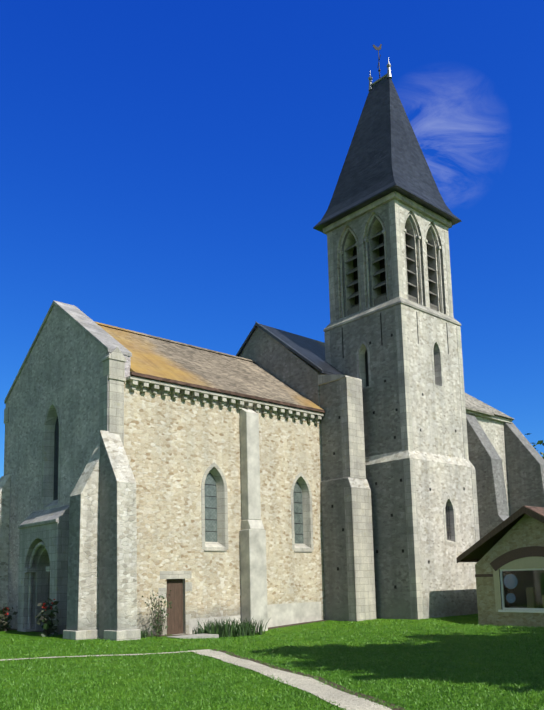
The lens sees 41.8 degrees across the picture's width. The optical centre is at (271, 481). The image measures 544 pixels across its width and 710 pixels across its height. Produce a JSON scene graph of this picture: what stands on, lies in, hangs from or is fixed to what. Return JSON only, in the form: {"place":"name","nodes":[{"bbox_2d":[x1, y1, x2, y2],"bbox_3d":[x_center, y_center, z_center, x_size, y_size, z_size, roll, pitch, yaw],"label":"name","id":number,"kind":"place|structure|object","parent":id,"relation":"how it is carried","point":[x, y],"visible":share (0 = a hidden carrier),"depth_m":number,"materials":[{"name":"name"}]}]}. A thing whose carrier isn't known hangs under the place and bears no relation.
{"place":"outdoors","nodes":[
{"label":"outdoors","id":0,"kind":"place"},
{"bbox_2d":[4,305,130,630],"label":"front facade wall","id":1,"kind":"structure","parent":0,"point":[63,368],"depth_m":29.43,"materials":[{"name":"grey stone"}]},
{"bbox_2d":[0,614,543,709],"bbox_3d":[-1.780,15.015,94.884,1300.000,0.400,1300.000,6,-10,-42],"label":"lawn","id":2,"kind":"structure","parent":0,"point":[470,619],"depth_m":15.69,"materials":[{"name":"green plant"}]},
{"bbox_2d":[0,607,17,630],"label":"rose bush","id":3,"kind":"object","parent":2,"relation":"on","point":[4,622],"visible":0.92,"depth_m":28.96,"materials":[{"name":"green plant"}]},
{"bbox_2d":[17,505,69,634],"bbox_3d":[-9.016,3.865,27.986,0.625,5.660,3.500,6,-10,-42],"label":"portal","id":4,"kind":"object","parent":2,"relation":"on","point":[49,528],"visible":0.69,"depth_m":27.83,"materials":[{"name":"grey stone"}]},
{"bbox_2d":[35,598,58,636],"bbox_3d":[-8.142,4.989,25.810,0.786,1.497,1.016,6,-10,-42],"label":"rose bush","id":5,"kind":"object","parent":2,"relation":"on","point":[48,627],"visible":0.88,"depth_m":25.67,"materials":[{"name":"green plant"}]},
{"bbox_2d":[0,430,136,638],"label":"buttresses","id":6,"kind":"object","parent":2,"relation":"on","point":[102,576],"visible":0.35,"depth_m":24.43,"materials":[{"name":"grey stone"}]},
{"bbox_2d":[63,629,140,640],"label":"buttress bases","id":7,"kind":"object","parent":2,"relation":"on","point":[134,634],"visible":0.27,"depth_m":23.83,"materials":[{"name":"beige stone"}]},
{"bbox_2d":[0,650,206,660],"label":"narrow path","id":8,"kind":"structure","parent":2,"relation":"on","point":[96,655],"depth_m":18.31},
{"bbox_2d":[140,629,152,637],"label":"plant tufts","id":9,"kind":"object","parent":2,"relation":"on","point":[144,634],"visible":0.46,"depth_m":24.93,"materials":[{"name":"green plant"}]},
{"bbox_2d":[142,590,171,636],"bbox_3d":[-4.005,4.755,25.431,0.887,1.771,1.256,-3,-8,11],"label":"shrub","id":10,"kind":"object","parent":2,"relation":"on","point":[159,622],"depth_m":25.33,"materials":[{"name":"green plant"}]},
{"bbox_2d":[1,620,326,636],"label":"soil strip","id":11,"kind":"object","parent":2,"relation":"on","point":[190,634],"depth_m":29.81,"materials":[{"name":"brown soil"}]},
{"bbox_2d":[168,633,218,638],"bbox_3d":[-2.850,5.656,25.539,1.680,0.250,0.900,6,-10,-42],"label":"doorstep","id":12,"kind":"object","parent":2,"relation":"on","point":[194,636],"depth_m":25.44,"materials":[{"name":"stone"}]},
{"bbox_2d":[192,627,206,633],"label":"plant tufts","id":13,"kind":"object","parent":2,"relation":"on","point":[198,632],"depth_m":26.50,"materials":[{"name":"green plant"}]},
{"bbox_2d":[124,381,324,635],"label":"nave side wall","id":14,"kind":"structure","parent":2,"relation":"on","point":[176,448],"depth_m":28.22,"materials":[{"name":"beige stone"}]},
{"bbox_2d":[167,579,182,634],"bbox_3d":[-3.709,4.703,26.761,0.880,2.090,0.060,6,-10,-42],"label":"door","id":15,"kind":"structure","parent":14,"relation":"in","point":[175,615],"depth_m":26.78,"materials":[{"name":"brown wood"}]},
{"bbox_2d":[94,321,323,412],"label":"nave roof","id":16,"kind":"structure","parent":14,"relation":"on","point":[166,358],"depth_m":31.45,"materials":[{"name":"brown tile"}]},
{"bbox_2d":[131,371,324,412],"bbox_3d":[-1.346,-3.591,29.491,10.250,0.120,0.025,6,-10,-42],"label":"roof eave","id":17,"kind":"object","parent":16,"relation":"attached to","point":[219,390],"visible":0.93,"depth_m":28.91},
{"bbox_2d":[102,347,323,624],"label":"stone trim","id":18,"kind":"structure","parent":14,"relation":"attached to","point":[114,361],"depth_m":27.80,"materials":[{"name":"grey stone"}]},
{"bbox_2d":[204,472,303,543],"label":"arched windows","id":19,"kind":"structure","parent":14,"relation":"attached to","point":[210,487],"depth_m":28.77,"materials":[{"name":"grey glass"}]},
{"bbox_2d":[189,602,321,633],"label":"wall plinth","id":20,"kind":"structure","parent":14,"relation":"attached to","point":[285,614],"depth_m":30.24,"materials":[{"name":"beige stone"}]},
{"bbox_2d":[197,618,269,636],"bbox_3d":[-1.448,5.537,27.135,3.088,0.802,1.727,6,-10,-42],"label":"iris","id":21,"kind":"object","parent":2,"relation":"on","point":[222,629],"depth_m":26.91,"materials":[{"name":"green plant"}]},
{"bbox_2d":[240,408,267,631],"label":"buttress","id":22,"kind":"structure","parent":2,"relation":"on","point":[253,571],"depth_m":28.98,"materials":[{"name":"grey stone"}]},
{"bbox_2d":[210,649,403,709],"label":"path edge","id":23,"kind":"object","parent":2,"relation":"on","point":[320,679],"visible":0.25,"depth_m":12.97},
{"bbox_2d":[190,649,391,709],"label":"path gravel","id":24,"kind":"structure","parent":23,"relation":"on","point":[328,693],"depth_m":12.49,"materials":[{"name":"beige gravel"}]},
{"bbox_2d":[319,376,369,620],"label":"buttress","id":25,"kind":"structure","parent":2,"relation":"on","point":[334,483],"depth_m":31.99,"materials":[{"name":"grey stone"}]},
{"bbox_2d":[318,375,375,620],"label":"buttress junction quoins","id":26,"kind":"object","parent":25,"relation":"attached to","point":[360,560],"visible":0.79,"depth_m":31.54,"materials":[{"name":"grey stone"}]},
{"bbox_2d":[232,327,509,515],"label":"choir walls","id":27,"kind":"structure","parent":2,"relation":"on","point":[276,358],"depth_m":35.83,"materials":[{"name":"grey stone"}]},
{"bbox_2d":[236,323,343,374],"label":"transept roof","id":28,"kind":"structure","parent":27,"relation":"on","point":[312,350],"depth_m":36.30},
{"bbox_2d":[255,321,321,369],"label":"roof verge","id":29,"kind":"structure","parent":28,"relation":"attached to","point":[289,346],"depth_m":34.77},
{"bbox_2d":[313,339,493,415],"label":"roof","id":30,"kind":"structure","parent":27,"relation":"on","point":[470,404],"depth_m":42.47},
{"bbox_2d":[466,409,511,422],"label":"cornice","id":31,"kind":"structure","parent":27,"relation":"attached to","point":[491,417],"depth_m":43.05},
{"bbox_2d":[465,393,513,420],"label":"roof edge","id":32,"kind":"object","parent":27,"relation":"on","point":[496,412],"depth_m":44.47,"materials":[{"name":"stone"}]},
{"bbox_2d":[325,199,477,618],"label":"tower walls","id":33,"kind":"structure","parent":2,"relation":"on","point":[448,584],"depth_m":32.80,"materials":[{"name":"grey stone"}]},
{"bbox_2d":[313,76,461,232],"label":"spire","id":34,"kind":"structure","parent":33,"relation":"on","point":[385,156],"depth_m":35.52,"materials":[{"name":"stone"}]},
{"bbox_2d":[372,44,381,77],"bbox_3d":[5.576,-22.025,37.450,1.235,2.080,0.479,20,-23,-70],"label":"weather vane","id":35,"kind":"object","parent":34,"relation":"on","point":[378,49],"visible":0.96,"depth_m":37.52,"materials":[{"name":"metal"}]},
{"bbox_2d":[368,57,391,90],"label":"roof finials","id":36,"kind":"object","parent":34,"relation":"on","point":[388,75],"visible":0.96,"depth_m":37.13,"materials":[{"name":"grey metal"}]},
{"bbox_2d":[345,231,437,315],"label":"louvers","id":37,"kind":"object","parent":33,"relation":"in","point":[379,299],"visible":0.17,"depth_m":34.43,"materials":[{"name":"grey wood"}]},
{"bbox_2d":[323,191,460,331],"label":"tower bands","id":38,"kind":"object","parent":33,"relation":"attached to","point":[399,197],"visible":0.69,"depth_m":34.16,"materials":[{"name":"grey stone"}]},
{"bbox_2d":[331,312,464,588],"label":"putlog holes","id":39,"kind":"object","parent":33,"relation":"in","point":[396,410],"visible":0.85,"depth_m":32.78,"materials":[{"name":"black"}]},
{"bbox_2d":[324,199,479,619],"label":"tower trim","id":40,"kind":"structure","parent":33,"relation":"attached to","point":[407,443],"depth_m":32.95,"materials":[{"name":"grey stone"}]},
{"bbox_2d":[365,349,446,526],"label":"narrow window","id":41,"kind":"structure","parent":33,"relation":"in","point":[366,368],"depth_m":33.83,"materials":[{"name":"black glass"}]},
{"bbox_2d":[365,450,474,467],"bbox_3d":[6.149,-0.739,34.546,5.148,0.440,5.148,6,-10,-42],"label":"string course","id":42,"kind":"object","parent":33,"relation":"attached to","point":[397,455],"visible":0.27,"depth_m":32.24,"materials":[{"name":"grey stone"}]},
{"bbox_2d":[445,503,450,538],"bbox_3d":[8.011,1.804,32.503,0.480,1.680,0.027,6,-10,-42],"label":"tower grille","id":43,"kind":"object","parent":33,"relation":"attached to","point":[447,518],"visible":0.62,"depth_m":32.50,"materials":[{"name":"grey stone"}]},
{"bbox_2d":[466,413,543,538],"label":"buttresses","id":44,"kind":"structure","parent":2,"relation":"on","point":[525,466],"depth_m":41.02,"materials":[{"name":"grey stone"}]},
{"bbox_2d":[475,514,543,627],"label":"building walls","id":45,"kind":"structure","parent":2,"relation":"on","point":[525,530],"depth_m":28.75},
{"bbox_2d":[493,569,501,611],"bbox_3d":[9.170,4.414,28.960,0.032,1.760,0.260,6,-10,-42],"label":"window jamb","id":46,"kind":"object","parent":45,"relation":"attached to","point":[498,602],"visible":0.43,"depth_m":28.94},
{"bbox_2d":[456,506,543,562],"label":"building bargeboard","id":47,"kind":"object","parent":45,"relation":"on","point":[507,522],"visible":0.63,"depth_m":28.62,"materials":[{"name":"brown wood"}]},
{"bbox_2d":[459,506,543,558],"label":"building roof","id":48,"kind":"structure","parent":45,"relation":"on","point":[481,551],"depth_m":29.68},
{"bbox_2d":[475,546,543,576],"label":"decorative trim","id":49,"kind":"structure","parent":45,"relation":"attached to","point":[497,563],"depth_m":28.49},
{"bbox_2d":[498,568,543,612],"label":"window frame","id":50,"kind":"object","parent":45,"relation":"in","point":[532,610],"visible":0.92,"depth_m":28.31,"materials":[{"name":"white wood"}]},
{"bbox_2d":[502,570,543,607],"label":"window pane","id":51,"kind":"object","parent":50,"relation":"in","point":[523,589],"visible":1,"depth_m":28.20,"materials":[{"name":"clear glass"}]},
{"bbox_2d":[499,556,543,568],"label":"arch infill panel","id":52,"kind":"object","parent":45,"relation":"in","point":[529,562],"visible":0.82,"depth_m":28.12,"materials":[{"name":"paint"}]},
{"bbox_2d":[525,433,543,458],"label":"tree","id":53,"kind":"object","parent":2,"relation":"on","point":[540,442],"depth_m":56.57,"materials":[{"name":"green plant"}]},
{"bbox_2d":[0,0,543,477],"label":"sky","id":54,"kind":"structure","parent":0,"point":[169,169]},
{"bbox_2d":[353,228,386,304],"bbox_3d":[5.868,-10.486,35.012,2.683,4.850,4.384,69,-71,-82],"label":"belfry opening","id":55,"kind":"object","parent":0,"point":[382,265],"depth_m":34.76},
{"bbox_3d":[-4.885,2.230,32.914,10.050,10.020,8.600,6,-10,-42],"label":"nave","id":56,"kind":"object","parent":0,"visible":0},
{"bbox_2d":[53,416,58,500],"bbox_3d":[-8.714,-1.079,29.141,0.001,3.710,0.920,6,-10,-42],"label":"glass","id":57,"kind":"object","parent":56,"relation":"attached to","point":[56,450],"visible":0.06,"depth_m":29.29,"materials":[{"name":"grey glass"}]},
{"bbox_2d":[4,300,131,631],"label":"trim","id":58,"kind":"structure","parent":56,"relation":"attached to","point":[102,337],"depth_m":28.38,"materials":[{"name":"grey stone"}]}
]}

